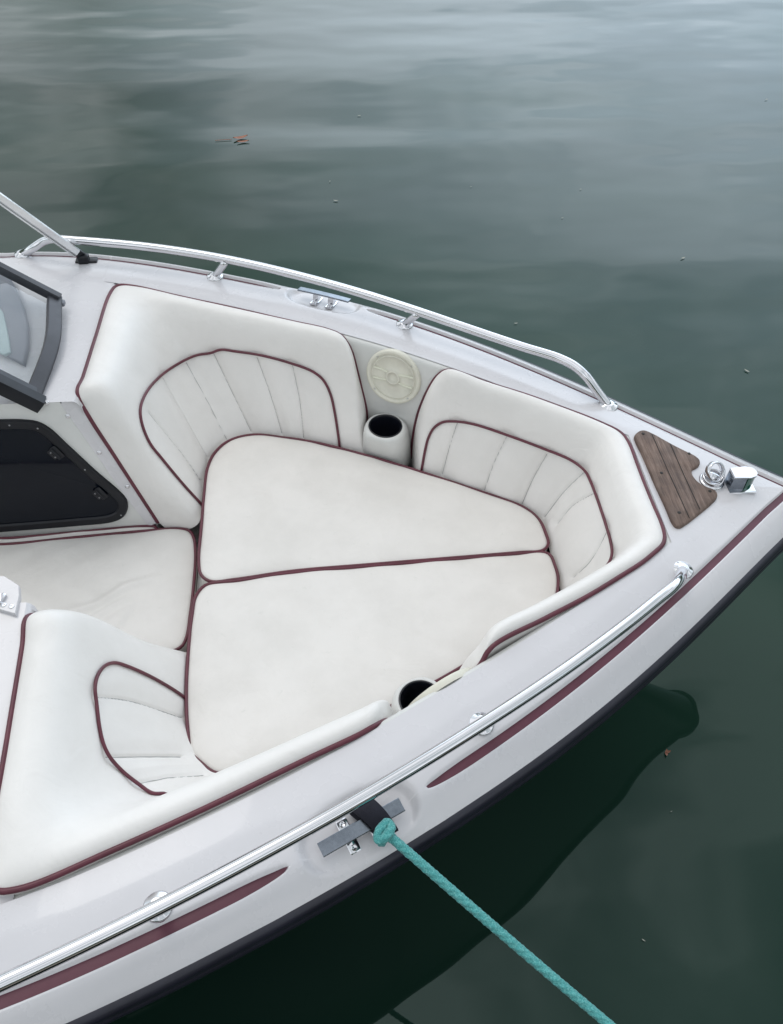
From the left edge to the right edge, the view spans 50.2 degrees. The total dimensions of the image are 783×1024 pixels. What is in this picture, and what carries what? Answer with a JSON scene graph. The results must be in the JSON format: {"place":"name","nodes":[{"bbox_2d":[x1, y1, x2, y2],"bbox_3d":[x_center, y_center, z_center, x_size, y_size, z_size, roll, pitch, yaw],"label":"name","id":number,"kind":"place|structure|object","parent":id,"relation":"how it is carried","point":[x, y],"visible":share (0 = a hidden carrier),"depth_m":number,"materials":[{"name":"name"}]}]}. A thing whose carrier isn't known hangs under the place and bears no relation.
{"place":"outdoors","nodes":[
{"label":"outdoors","id":0,"kind":"place"},
{"bbox_2d":[0,0,782,1023],"bbox_3d":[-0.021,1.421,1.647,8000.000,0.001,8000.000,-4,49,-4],"label":"water","id":1,"kind":"structure","parent":0,"point":[610,220],"depth_m":3.94,"materials":[{"name":"green liquid"}]},
{"bbox_2d":[215,134,248,141],"bbox_3d":[-0.885,-2.071,4.636,0.189,0.012,0.071,-4,49,-4],"label":"floating leaf","id":2,"kind":"object","parent":1,"relation":"on","point":[239,137],"visible":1,"depth_m":4.64,"materials":[{"name":"brown plant"}]},
{"bbox_2d":[0,192,782,1023],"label":"motorboat","id":3,"kind":"object","parent":1,"relation":"on","point":[146,856],"visible":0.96,"depth_m":1.84,"materials":[{"name":"white plastic"}]},
{"bbox_2d":[0,419,127,531],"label":"hatch door","id":4,"kind":"structure","parent":3,"relation":"in","point":[45,483],"depth_m":2.20,"materials":[{"name":"black plastic"}]},
{"bbox_2d":[0,525,157,542],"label":"edge cushion","id":5,"kind":"object","parent":3,"relation":"on","point":[63,534],"visible":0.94,"depth_m":2.29,"materials":[{"name":"leather"}]},
{"bbox_2d":[0,527,197,651],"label":"filler cushion","id":6,"kind":"object","parent":3,"relation":"on","point":[140,584],"visible":0.54,"depth_m":2.19,"materials":[{"name":"leather"}]},
{"bbox_2d":[184,551,559,772],"bbox_3d":[-0.015,0.360,2.031,0.943,0.116,0.558,-4,49,-4],"label":"seat cushion","id":7,"kind":"object","parent":3,"relation":"on","point":[274,660],"visible":0.91,"depth_m":2.01,"materials":[{"name":"leather"}]},
{"bbox_2d":[197,433,549,583],"bbox_3d":[-0.058,-0.020,2.360,0.935,0.115,0.541,-4,49,-4],"label":"seat cushion","id":8,"kind":"object","parent":3,"relation":"on","point":[272,504],"visible":0.99,"depth_m":2.27,"materials":[{"name":"leather"}]},
{"bbox_2d":[350,799,614,1023],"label":"mooring rope","id":9,"kind":"object","parent":3,"relation":"attached to","point":[375,817],"visible":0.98,"depth_m":1.40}
]}

